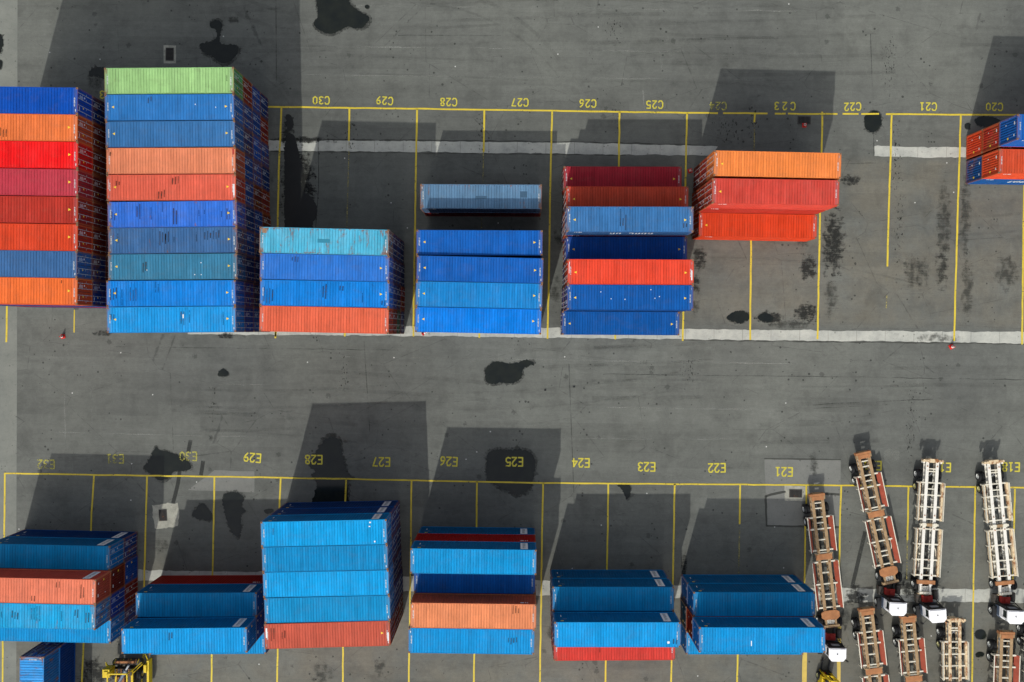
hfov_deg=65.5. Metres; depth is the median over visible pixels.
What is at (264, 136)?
door
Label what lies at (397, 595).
door
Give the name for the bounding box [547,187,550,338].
lane line
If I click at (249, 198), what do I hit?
door
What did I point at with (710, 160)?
door
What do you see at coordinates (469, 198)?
shipping container
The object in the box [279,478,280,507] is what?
lane line
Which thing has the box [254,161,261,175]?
door
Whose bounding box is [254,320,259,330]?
door
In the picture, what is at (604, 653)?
shipping container
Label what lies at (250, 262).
door
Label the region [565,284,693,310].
shipping container
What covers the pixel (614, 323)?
shipping container
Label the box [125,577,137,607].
shipping container
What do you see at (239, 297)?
door
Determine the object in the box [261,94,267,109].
door
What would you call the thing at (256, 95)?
door
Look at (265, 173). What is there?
door
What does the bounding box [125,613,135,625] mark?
door
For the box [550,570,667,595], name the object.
shipping container
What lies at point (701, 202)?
door
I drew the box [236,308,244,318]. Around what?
door
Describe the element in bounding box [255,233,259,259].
shipping container
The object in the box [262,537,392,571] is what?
shipping container
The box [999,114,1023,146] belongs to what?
shipping container
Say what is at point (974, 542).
lane line
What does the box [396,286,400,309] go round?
shipping container
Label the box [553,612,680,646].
shipping container
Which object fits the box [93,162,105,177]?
door
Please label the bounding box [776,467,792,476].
bay number
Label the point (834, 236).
oil stain
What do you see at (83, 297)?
door
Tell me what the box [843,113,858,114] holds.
lane line
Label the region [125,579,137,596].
door
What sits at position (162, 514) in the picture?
drain grate
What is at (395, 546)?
door
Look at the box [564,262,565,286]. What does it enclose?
shipping container
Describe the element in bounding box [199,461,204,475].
paving seam
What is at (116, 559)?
door
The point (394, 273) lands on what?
door
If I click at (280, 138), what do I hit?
lane line
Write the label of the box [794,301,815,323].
oil stain
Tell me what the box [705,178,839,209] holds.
shipping container
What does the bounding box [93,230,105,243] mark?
door
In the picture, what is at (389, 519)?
door
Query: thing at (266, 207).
door
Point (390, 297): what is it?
door
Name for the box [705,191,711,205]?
door
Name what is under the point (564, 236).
shipping container
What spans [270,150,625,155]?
crack line
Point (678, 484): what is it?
lane line
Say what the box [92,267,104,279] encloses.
door
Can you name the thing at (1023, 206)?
lane line
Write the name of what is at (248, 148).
door
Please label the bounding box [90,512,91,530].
lane line
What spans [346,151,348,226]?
lane line
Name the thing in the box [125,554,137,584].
shipping container
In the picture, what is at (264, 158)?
door
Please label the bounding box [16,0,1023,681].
ground
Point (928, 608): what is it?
yard tractor
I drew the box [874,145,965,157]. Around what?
concrete beam
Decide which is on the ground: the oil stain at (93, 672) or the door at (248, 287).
the oil stain at (93, 672)
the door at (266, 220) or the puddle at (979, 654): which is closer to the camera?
the door at (266, 220)
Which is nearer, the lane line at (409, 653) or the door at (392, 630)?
the door at (392, 630)
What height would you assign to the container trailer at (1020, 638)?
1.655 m
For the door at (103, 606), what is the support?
in the shipping container at (55, 616)
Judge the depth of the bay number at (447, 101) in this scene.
84.93 m
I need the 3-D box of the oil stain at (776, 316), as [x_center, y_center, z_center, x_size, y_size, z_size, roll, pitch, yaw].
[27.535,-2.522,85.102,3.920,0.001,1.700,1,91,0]
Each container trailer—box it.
[802,492,843,627]
[849,450,900,584]
[851,606,889,681]
[892,614,927,681]
[911,458,945,594]
[936,616,968,681]
[975,459,1018,595]
[986,630,1020,681]
[1016,624,1023,681]
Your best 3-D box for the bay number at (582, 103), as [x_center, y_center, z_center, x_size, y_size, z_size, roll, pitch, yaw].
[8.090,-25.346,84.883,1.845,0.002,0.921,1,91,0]
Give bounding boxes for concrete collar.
[152,503,178,528]
[163,45,175,62]
[784,486,805,500]
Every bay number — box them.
[37,459,54,468]
[108,454,123,463]
[179,451,196,460]
[243,452,260,462]
[305,455,322,464]
[313,96,329,104]
[372,457,389,466]
[376,96,392,104]
[440,98,456,105]
[440,456,457,466]
[505,457,522,466]
[511,98,528,106]
[572,458,589,467]
[579,99,595,107]
[638,462,655,471]
[646,100,662,108]
[708,463,725,472]
[709,102,726,109]
[775,102,795,109]
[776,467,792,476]
[844,102,860,110]
[864,461,881,470]
[920,102,936,110]
[941,462,950,471]
[986,102,1002,110]
[1002,462,1019,471]
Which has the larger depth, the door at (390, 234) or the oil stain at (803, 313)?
the oil stain at (803, 313)
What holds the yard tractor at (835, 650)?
on the ground
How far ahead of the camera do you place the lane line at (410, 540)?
85.50 m
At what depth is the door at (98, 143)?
76.04 m
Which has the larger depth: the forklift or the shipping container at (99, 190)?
the forklift
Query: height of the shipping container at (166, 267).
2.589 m
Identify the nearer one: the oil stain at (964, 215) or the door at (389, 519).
the door at (389, 519)
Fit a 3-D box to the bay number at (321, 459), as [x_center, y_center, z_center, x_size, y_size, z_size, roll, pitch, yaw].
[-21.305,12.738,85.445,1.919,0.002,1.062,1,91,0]
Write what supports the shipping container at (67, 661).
on the ground
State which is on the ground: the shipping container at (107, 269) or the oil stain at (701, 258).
the oil stain at (701, 258)
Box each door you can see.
[23,646,47,656]
[34,646,55,656]
[40,642,53,644]
[51,642,63,644]
[77,253,91,266]
[77,265,91,277]
[78,90,91,107]
[78,102,91,118]
[78,117,91,133]
[78,129,91,145]
[78,144,92,160]
[78,156,92,171]
[78,171,92,186]
[78,183,91,198]
[78,199,92,213]
[78,211,92,225]
[78,226,91,240]
[78,238,91,251]
[78,280,91,292]
[78,292,91,303]
[92,256,105,268]
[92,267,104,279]
[93,98,104,114]
[93,110,105,126]
[93,124,105,140]
[93,136,105,151]
[93,150,105,166]
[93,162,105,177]
[93,177,106,191]
[93,188,106,202]
[93,203,105,217]
[93,215,106,228]
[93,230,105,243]
[93,241,105,254]
[93,282,105,293]
[93,293,105,304]
[96,598,109,616]
[96,608,109,627]
[110,541,123,557]
[110,551,123,567]
[111,588,123,605]
[111,598,124,616]
[111,612,124,630]
[111,622,123,640]
[124,544,136,559]
[125,534,136,548]
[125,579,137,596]
[125,589,137,606]
[125,603,135,619]
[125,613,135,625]
[234,69,242,86]
[234,81,242,97]
[234,96,242,113]
[234,108,242,124]
[235,123,243,138]
[235,134,243,149]
[236,149,244,164]
[236,161,244,175]
[236,176,244,190]
[236,188,244,201]
[236,282,243,293]
[236,293,244,304]
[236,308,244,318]
[236,319,244,330]
[237,202,245,216]
[237,214,245,227]
[237,228,245,241]
[237,255,245,267]
[237,267,245,278]
[238,240,245,252]
[243,78,251,94]
[243,90,251,105]
[244,104,251,120]
[244,115,251,130]
[244,129,251,145]
[244,141,252,155]
[245,155,252,169]
[245,167,252,181]
[245,182,253,195]
[245,283,253,294]
[245,294,253,305]
[245,308,252,319]
[245,320,252,330]
[246,193,253,206]
[246,207,253,220]
[246,218,253,230]
[246,232,254,244]
[246,258,254,269]
[246,269,254,280]
[247,243,254,255]
[252,87,259,102]
[253,98,259,112]
[253,111,260,126]
[253,122,260,136]
[253,137,260,151]
[253,147,260,161]
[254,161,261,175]
[254,172,261,185]
[254,186,261,199]
[254,197,261,210]
[254,285,259,295]
[254,296,260,306]
[254,309,259,319]
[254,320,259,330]
[255,211,262,223]
[255,221,261,233]
[255,235,259,246]
[255,246,259,256]
[255,260,259,271]
[255,271,261,281]
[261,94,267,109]
[261,105,267,119]
[261,118,267,132]
[261,129,267,143]
[261,143,268,156]
[262,153,268,166]
[262,166,269,180]
[262,177,269,190]
[262,191,269,203]
[262,201,269,213]
[263,214,269,226]
[387,515,390,529]
[387,526,390,541]
[388,540,391,555]
[388,550,392,567]
[389,232,392,244]
[389,243,392,255]
[389,258,393,270]
[389,269,392,280]
[389,284,392,295]
[389,295,392,306]
[389,310,392,320]
[389,321,392,332]
[389,564,392,580]
[389,575,392,592]
[390,589,394,605]
[390,600,394,615]
[390,614,393,631]
[390,624,394,641]
[392,509,395,522]
[392,519,395,533]
[393,235,396,247]
[393,246,396,257]
[393,261,396,271]
[393,271,396,282]
[393,296,396,307]
[393,310,396,321]
[393,322,396,332]
[393,533,396,546]
[393,543,396,557]
[393,557,397,570]
[394,285,396,296]
[394,567,397,581]
[395,581,398,595]
[395,590,398,607]
[395,605,398,619]
[395,614,398,631]
[396,503,399,515]
[396,513,399,527]
[397,238,400,249]
[397,249,399,260]
[397,262,400,273]
[397,273,400,284]
[397,287,400,297]
[397,297,400,308]
[397,311,400,321]
[397,322,399,332]
[397,526,400,539]
[397,536,400,549]
[398,549,400,562]
[398,559,401,572]
[399,572,402,586]
[399,582,402,597]
[399,595,402,609]
[399,605,402,621]
[401,264,404,275]
[401,275,403,285]
[401,288,404,298]
[401,298,404,308]
[401,312,403,321]
[401,322,403,332]
[692,191,697,203]
[692,201,697,213]
[692,225,698,237]
[693,175,699,188]
[693,214,698,227]
[694,165,699,179]
[698,185,704,199]
[698,197,703,209]
[700,159,706,173]
[700,170,705,184]
[705,180,711,194]
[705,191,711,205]
[707,152,713,167]
[707,164,713,178]
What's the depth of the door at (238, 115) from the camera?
75.95 m
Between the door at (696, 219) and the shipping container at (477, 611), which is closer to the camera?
the shipping container at (477, 611)
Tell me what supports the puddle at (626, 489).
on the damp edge
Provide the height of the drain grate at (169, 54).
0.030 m
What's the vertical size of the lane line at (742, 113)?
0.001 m
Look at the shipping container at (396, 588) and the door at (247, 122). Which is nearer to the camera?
the door at (247, 122)
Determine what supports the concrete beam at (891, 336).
on the ground
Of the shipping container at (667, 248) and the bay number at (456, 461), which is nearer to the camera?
the shipping container at (667, 248)
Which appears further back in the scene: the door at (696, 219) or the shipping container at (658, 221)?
the door at (696, 219)
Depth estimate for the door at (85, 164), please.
73.54 m
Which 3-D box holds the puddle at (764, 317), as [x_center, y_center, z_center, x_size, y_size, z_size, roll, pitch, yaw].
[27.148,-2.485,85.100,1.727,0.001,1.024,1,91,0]
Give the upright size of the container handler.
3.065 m
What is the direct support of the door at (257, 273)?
in the shipping container at (257, 271)
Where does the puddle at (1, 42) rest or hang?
on the damp edge
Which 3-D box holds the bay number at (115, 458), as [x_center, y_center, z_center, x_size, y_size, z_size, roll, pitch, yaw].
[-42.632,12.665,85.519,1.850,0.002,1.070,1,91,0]
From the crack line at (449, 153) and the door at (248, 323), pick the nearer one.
the door at (248, 323)
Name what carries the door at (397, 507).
in the shipping container at (396, 503)
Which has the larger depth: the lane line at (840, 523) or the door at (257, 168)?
the lane line at (840, 523)
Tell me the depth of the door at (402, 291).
83.68 m
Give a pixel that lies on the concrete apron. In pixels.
(8, 348)
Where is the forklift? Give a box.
[816,658,838,681]
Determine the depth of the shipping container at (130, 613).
84.11 m
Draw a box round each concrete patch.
[188,470,254,491]
[765,459,840,526]
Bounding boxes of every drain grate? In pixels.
[159,509,166,520]
[166,48,173,60]
[789,489,801,497]
[798,116,810,123]
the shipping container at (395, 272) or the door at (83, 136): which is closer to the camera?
the door at (83, 136)
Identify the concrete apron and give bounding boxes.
[0,0,17,681]
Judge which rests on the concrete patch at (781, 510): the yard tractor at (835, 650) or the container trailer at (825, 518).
the container trailer at (825, 518)
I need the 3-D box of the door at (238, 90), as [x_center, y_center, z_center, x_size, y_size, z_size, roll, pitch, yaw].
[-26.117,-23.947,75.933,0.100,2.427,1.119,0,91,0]
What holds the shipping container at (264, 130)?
on the ground
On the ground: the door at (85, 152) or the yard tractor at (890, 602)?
the yard tractor at (890, 602)
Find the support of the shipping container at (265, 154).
on the ground
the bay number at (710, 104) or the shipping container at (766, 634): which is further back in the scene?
the bay number at (710, 104)
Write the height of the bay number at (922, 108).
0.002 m
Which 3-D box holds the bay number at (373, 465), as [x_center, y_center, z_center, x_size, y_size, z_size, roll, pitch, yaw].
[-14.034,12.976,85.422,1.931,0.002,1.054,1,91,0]
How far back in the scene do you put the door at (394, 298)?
78.47 m
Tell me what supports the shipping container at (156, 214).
on the shipping container at (250, 222)
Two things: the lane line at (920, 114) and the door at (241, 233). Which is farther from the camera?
the lane line at (920, 114)
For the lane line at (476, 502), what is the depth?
85.44 m
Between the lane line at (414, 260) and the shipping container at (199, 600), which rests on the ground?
the lane line at (414, 260)
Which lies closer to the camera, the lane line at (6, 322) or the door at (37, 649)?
the door at (37, 649)
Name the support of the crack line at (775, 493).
on the concrete patch at (781, 510)
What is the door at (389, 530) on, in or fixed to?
in the shipping container at (328, 529)
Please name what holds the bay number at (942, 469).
on the ground
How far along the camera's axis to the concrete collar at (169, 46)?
84.99 m
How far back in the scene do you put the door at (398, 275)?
81.27 m
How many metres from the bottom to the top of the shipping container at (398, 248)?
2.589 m
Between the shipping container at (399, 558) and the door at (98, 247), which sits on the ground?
the shipping container at (399, 558)
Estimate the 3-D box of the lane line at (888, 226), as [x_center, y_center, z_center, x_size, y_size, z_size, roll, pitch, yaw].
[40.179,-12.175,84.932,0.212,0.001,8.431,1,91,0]
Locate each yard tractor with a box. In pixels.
[816,615,848,661]
[874,571,908,616]
[911,576,948,623]
[988,576,1023,624]
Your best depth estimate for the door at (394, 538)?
81.18 m
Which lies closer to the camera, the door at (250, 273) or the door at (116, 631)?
the door at (250, 273)
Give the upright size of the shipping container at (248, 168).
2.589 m
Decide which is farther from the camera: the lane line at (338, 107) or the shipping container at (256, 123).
the lane line at (338, 107)
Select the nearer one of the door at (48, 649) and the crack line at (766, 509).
the door at (48, 649)
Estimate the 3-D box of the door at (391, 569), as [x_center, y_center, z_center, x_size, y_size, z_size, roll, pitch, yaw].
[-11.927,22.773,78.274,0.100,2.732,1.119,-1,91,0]
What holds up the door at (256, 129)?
in the shipping container at (256, 123)
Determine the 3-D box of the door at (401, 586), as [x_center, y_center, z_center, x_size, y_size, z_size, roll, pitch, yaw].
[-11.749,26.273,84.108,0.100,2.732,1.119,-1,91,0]
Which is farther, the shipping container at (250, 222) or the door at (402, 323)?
the door at (402, 323)
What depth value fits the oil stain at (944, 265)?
84.97 m
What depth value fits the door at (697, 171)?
83.49 m
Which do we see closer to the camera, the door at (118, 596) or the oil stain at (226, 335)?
the door at (118, 596)
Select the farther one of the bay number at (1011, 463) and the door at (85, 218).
the bay number at (1011, 463)
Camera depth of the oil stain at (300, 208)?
85.12 m
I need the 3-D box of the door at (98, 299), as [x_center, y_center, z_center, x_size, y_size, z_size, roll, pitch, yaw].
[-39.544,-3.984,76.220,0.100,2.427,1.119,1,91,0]
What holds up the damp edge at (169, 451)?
on the ground
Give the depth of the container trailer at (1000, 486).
83.91 m
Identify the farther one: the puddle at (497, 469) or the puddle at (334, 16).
the puddle at (497, 469)
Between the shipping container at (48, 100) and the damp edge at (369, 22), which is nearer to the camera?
the shipping container at (48, 100)
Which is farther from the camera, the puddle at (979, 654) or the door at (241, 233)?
the puddle at (979, 654)
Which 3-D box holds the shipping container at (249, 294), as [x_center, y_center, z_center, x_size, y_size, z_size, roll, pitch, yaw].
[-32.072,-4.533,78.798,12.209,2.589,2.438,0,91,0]
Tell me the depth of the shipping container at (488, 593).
79.81 m
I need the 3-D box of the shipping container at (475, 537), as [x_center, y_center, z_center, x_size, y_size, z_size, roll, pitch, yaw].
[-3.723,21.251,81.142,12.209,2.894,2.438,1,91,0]
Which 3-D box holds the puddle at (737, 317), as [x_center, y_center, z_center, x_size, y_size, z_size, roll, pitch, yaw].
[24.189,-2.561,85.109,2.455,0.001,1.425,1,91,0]
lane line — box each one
[2,641,3,681]
[3,473,5,537]
[5,306,7,341]
[6,473,279,477]
[81,643,83,681]
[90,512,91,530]
[91,475,94,511]
[143,476,147,586]
[211,654,212,680]
[212,477,214,574]
[268,106,417,109]
[275,170,279,337]
[276,649,277,681]
[278,108,281,169]
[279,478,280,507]
[280,477,542,483]
[342,647,343,681]
[344,479,346,500]
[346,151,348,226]
[348,108,349,140]
[408,603,409,681]
[409,480,411,602]
[412,187,415,335]
[415,110,417,186]
[418,108,551,110]
[473,654,474,681]
[476,482,477,526]
[483,110,484,151]
[539,586,541,681]
[540,483,543,585]
[543,482,806,485]
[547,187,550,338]
[549,111,552,186]
[552,110,686,113]
[606,484,608,569]
[618,113,620,166]
[670,660,671,681]
[672,485,675,585]
[682,176,685,340]
[685,113,687,175]
[687,112,717,113]
[723,112,767,113]
[736,654,738,681]
[739,485,740,523]
[749,241,751,339]
[788,113,836,114]
[802,653,806,681]
[804,526,805,573]
[805,486,806,503]
[807,484,1023,488]
[817,213,820,338]
[821,112,822,152]
[837,626,840,681]
[839,486,841,566]
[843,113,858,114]
[861,113,878,114]
[886,113,960,115]
[887,187,889,265]
[888,115,892,186]
[907,487,908,539]
[953,199,958,340]
[957,115,961,198]
[961,114,1015,115]
[971,603,973,681]
[972,488,975,602]
[1012,489,1015,578]
[1021,227,1023,343]
[1023,187,1023,226]
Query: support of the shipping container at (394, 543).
on the shipping container at (398, 529)
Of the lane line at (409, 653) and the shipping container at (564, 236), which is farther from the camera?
the lane line at (409, 653)
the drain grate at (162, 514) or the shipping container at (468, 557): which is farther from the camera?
the drain grate at (162, 514)
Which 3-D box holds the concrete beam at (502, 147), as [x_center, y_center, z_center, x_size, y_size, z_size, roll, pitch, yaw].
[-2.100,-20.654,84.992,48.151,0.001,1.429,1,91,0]
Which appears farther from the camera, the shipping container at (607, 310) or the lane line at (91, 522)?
the lane line at (91, 522)
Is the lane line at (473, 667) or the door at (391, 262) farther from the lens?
the lane line at (473, 667)
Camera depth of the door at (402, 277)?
84.00 m
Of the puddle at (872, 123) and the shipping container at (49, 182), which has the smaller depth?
the shipping container at (49, 182)
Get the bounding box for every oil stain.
[77,656,105,681]
[218,333,231,337]
[282,122,293,142]
[282,137,333,142]
[284,134,316,227]
[285,114,293,130]
[299,154,316,194]
[342,98,357,154]
[681,555,686,574]
[694,248,705,267]
[694,275,698,288]
[712,115,742,142]
[756,310,783,321]
[779,322,805,326]
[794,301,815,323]
[800,257,815,278]
[822,207,844,275]
[841,174,859,185]
[846,585,866,602]
[888,124,902,189]
[892,180,903,282]
[897,574,938,597]
[906,390,916,469]
[938,197,949,256]
[938,256,945,281]
[962,184,970,232]
[965,276,970,309]
[997,257,1015,280]
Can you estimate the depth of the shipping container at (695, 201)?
83.00 m
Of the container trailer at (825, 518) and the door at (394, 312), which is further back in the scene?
the container trailer at (825, 518)
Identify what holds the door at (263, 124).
in the shipping container at (264, 130)
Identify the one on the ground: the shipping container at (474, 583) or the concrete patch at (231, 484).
the concrete patch at (231, 484)
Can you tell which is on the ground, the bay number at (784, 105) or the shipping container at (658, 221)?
the bay number at (784, 105)
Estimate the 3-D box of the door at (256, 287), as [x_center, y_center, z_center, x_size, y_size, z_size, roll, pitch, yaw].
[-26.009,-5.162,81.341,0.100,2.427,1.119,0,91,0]
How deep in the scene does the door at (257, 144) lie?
81.30 m
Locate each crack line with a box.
[270,138,695,145]
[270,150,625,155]
[689,340,1023,344]
[764,458,840,459]
[765,491,785,496]
[765,496,766,525]
[766,525,838,527]
[812,492,839,495]
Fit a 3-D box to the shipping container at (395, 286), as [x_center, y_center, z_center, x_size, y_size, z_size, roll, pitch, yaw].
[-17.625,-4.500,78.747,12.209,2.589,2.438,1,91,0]
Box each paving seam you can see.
[171,471,181,503]
[186,440,191,451]
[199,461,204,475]
[315,148,318,226]
[519,359,785,363]
[637,374,1017,379]
[850,531,866,586]
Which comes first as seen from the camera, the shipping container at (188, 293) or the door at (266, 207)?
the shipping container at (188, 293)
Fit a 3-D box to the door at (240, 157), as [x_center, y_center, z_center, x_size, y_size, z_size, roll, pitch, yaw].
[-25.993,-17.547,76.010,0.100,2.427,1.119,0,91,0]
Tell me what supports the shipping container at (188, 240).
on the shipping container at (250, 243)
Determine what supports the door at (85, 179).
in the shipping container at (49, 182)
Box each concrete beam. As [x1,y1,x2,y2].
[138,569,1023,602]
[188,326,1023,343]
[268,140,717,155]
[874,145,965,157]
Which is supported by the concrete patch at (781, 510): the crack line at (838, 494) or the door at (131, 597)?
the crack line at (838, 494)
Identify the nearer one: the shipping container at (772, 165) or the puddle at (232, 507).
the shipping container at (772, 165)
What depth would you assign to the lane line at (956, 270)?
84.97 m
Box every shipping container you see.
[0,86,92,121]
[0,114,92,147]
[0,141,92,173]
[0,168,92,200]
[0,196,92,226]
[0,223,92,253]
[0,250,91,279]
[0,277,92,305]
[0,280,105,306]
[0,292,106,306]
[0,536,123,569]
[0,568,110,604]
[0,595,110,629]
[0,609,124,642]
[1,562,124,593]
[9,529,137,561]
[15,306,105,307]
[17,306,86,307]
[20,645,59,681]
[38,642,74,681]
[91,202,106,230]
[92,122,105,153]
[92,148,106,179]
[92,254,105,281]
[93,96,105,127]
[93,175,106,204]
[93,228,106,255]
[104,67,242,100]
[104,94,243,126]
[105,120,244,152]
[106,147,244,178]
[106,174,244,203]
[106,231,107,256]
[106,257,110,280]
[106,280,244,306]
[106,306,244,332]
[107,200,245,229]
[108,227,246,254]
[108,253,246,280]
[110,586,124,618]
[121,617,256,653]
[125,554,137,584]
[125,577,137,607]
[125,601,135,625]
[135,584,263,616]
[136,609,264,639]
[149,633,268,654]
[150,575,262,583]
[170,307,253,332]
[176,308,261,332]
[243,76,251,107]
[243,102,252,132]
[244,128,252,157]
[244,256,254,282]
[245,154,253,183]
[245,180,253,207]
[245,230,254,257]
[245,282,253,307]
[246,205,254,232]
[249,258,261,283]
[250,283,260,307]
[252,84,260,114]
[252,109,260,139]
[252,134,261,163]
[253,159,261,187]
[254,184,262,211]
[254,209,262,234]
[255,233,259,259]
[259,227,392,257]
[259,306,392,333]
[260,92,268,121]
[260,253,393,282]
[260,279,393,308]
[260,513,391,546]
[261,117,268,145]
[261,140,268,168]
[262,165,269,192]
[262,189,269,215]
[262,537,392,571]
[263,213,270,226]
[263,562,393,597]
[264,586,394,622]
[264,614,394,648]
[271,506,395,535]
[278,500,399,528]
[390,284,397,308]
[392,530,396,559]
[393,233,396,259]
[393,259,396,284]
[393,309,396,333]
[393,553,397,583]
[394,577,398,609]
[394,603,398,633]
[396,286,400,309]
[396,523,400,551]
[397,237,400,261]
[397,261,400,285]
[397,310,400,333]
[397,547,401,574]
[398,569,402,599]
[399,593,402,623]
[400,240,403,263]
[400,263,404,286]
[400,311,403,333]
[401,287,404,310]
[408,625,534,654]
[410,540,536,574]
[410,593,535,629]
[414,573,534,593]
[415,281,542,308]
[415,307,541,333]
[415,533,535,541]
[416,230,542,257]
[416,255,543,283]
[418,526,534,534]
[420,184,541,212]
[449,589,535,594]
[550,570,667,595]
[551,578,673,610]
[551,606,673,633]
[552,634,674,660]
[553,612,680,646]
[560,311,679,334]
[561,216,563,241]
[562,166,681,194]
[562,288,650,311]
[563,211,684,238]
[564,186,688,210]
[564,206,693,235]
[564,237,686,262]
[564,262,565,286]
[564,287,683,311]
[565,259,693,285]
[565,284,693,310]
[680,597,686,629]
[680,621,802,654]
[681,574,803,605]
[686,607,813,638]
[687,583,814,615]
[692,189,813,215]
[692,213,816,241]
[692,617,824,652]
[693,164,699,191]
[698,184,825,214]
[699,157,707,186]
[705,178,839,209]
[706,150,841,180]
[966,130,986,158]
[966,155,1023,184]
[981,149,1023,178]
[982,122,1023,152]
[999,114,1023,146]
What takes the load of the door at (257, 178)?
in the shipping container at (257, 173)
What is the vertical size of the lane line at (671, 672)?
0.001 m
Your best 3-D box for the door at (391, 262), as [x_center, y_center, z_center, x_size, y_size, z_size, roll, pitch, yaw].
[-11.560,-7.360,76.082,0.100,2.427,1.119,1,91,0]
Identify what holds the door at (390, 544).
in the shipping container at (324, 558)
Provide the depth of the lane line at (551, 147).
84.96 m
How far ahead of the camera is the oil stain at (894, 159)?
84.85 m
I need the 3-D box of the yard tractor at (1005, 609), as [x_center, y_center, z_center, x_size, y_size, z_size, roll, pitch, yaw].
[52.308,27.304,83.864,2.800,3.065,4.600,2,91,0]
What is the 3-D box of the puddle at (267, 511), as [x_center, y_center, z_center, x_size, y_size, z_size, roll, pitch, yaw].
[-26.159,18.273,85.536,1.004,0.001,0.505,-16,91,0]
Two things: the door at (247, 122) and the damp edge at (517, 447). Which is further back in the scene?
the damp edge at (517, 447)
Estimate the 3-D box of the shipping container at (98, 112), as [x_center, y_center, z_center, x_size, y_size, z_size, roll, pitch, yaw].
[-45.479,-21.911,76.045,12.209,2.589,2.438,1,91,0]
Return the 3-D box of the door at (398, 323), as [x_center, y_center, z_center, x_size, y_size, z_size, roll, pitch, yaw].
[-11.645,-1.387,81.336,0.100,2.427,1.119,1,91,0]
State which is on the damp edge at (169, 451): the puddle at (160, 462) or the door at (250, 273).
the puddle at (160, 462)
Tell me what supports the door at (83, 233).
in the shipping container at (47, 237)
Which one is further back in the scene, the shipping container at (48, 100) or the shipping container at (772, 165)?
the shipping container at (772, 165)
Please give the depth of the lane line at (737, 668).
85.56 m
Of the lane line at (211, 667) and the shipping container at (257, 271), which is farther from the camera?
the lane line at (211, 667)
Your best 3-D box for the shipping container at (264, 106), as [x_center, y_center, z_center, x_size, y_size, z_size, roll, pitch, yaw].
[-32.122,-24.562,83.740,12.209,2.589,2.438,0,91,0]
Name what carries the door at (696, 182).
in the shipping container at (696, 183)
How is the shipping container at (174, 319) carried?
on the shipping container at (249, 321)
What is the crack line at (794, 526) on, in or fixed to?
on the concrete patch at (781, 510)
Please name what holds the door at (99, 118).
in the shipping container at (98, 112)
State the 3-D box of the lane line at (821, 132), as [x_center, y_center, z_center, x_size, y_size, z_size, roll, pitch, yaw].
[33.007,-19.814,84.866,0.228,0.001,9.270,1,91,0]
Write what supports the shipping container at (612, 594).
on the shipping container at (607, 573)
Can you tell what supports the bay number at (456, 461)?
on the ground
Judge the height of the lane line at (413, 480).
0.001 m
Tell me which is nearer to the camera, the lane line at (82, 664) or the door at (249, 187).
the door at (249, 187)
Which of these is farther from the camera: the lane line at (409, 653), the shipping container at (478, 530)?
the lane line at (409, 653)
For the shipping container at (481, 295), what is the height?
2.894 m
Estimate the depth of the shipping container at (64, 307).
84.90 m
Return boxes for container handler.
[102,654,151,681]
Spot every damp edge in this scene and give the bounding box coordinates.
[143,445,192,481]
[199,18,240,66]
[308,433,354,499]
[312,5,371,35]
[484,360,535,385]
[484,446,536,497]
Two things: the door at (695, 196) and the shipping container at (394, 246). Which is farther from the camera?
the door at (695, 196)
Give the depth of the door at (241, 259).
76.13 m
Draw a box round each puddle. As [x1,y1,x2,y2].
[0,34,2,52]
[89,67,103,78]
[144,447,190,480]
[192,504,212,520]
[200,20,237,62]
[218,368,228,376]
[222,492,245,536]
[264,509,272,513]
[309,437,352,501]
[314,0,368,33]
[485,359,533,384]
[486,448,535,494]
[617,484,630,499]
[727,311,749,323]
[758,313,773,321]
[864,110,881,131]
[964,123,970,128]
[975,116,999,126]
[975,629,985,638]
[975,652,983,656]
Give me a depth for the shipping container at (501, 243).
76.75 m
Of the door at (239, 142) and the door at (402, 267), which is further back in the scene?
the door at (402, 267)
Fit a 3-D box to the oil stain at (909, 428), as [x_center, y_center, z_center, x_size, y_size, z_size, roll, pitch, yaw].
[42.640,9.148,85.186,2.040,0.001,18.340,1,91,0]
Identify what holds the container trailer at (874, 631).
on the ground
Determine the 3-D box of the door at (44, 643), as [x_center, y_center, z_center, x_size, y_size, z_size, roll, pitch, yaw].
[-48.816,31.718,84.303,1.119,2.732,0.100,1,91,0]
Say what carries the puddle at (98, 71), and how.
on the ground
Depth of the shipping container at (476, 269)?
76.48 m
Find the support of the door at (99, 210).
in the shipping container at (99, 216)
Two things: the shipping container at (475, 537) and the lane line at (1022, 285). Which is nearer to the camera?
the shipping container at (475, 537)
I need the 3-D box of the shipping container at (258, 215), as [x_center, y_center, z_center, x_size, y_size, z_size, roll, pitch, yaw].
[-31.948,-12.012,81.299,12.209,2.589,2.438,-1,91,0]
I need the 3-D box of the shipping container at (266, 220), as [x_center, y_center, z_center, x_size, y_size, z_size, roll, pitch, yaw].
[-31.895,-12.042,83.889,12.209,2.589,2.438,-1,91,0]
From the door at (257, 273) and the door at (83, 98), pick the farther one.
the door at (257, 273)
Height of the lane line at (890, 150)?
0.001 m
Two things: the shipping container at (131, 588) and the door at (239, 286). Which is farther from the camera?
the shipping container at (131, 588)
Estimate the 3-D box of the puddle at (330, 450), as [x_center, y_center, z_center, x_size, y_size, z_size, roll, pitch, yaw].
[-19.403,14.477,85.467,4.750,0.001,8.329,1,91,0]
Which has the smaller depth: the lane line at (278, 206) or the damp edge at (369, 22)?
the damp edge at (369, 22)
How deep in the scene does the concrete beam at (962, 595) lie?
85.43 m
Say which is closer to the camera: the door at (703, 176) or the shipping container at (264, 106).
the door at (703, 176)
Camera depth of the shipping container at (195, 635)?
77.02 m
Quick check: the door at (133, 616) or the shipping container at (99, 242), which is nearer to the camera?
the shipping container at (99, 242)

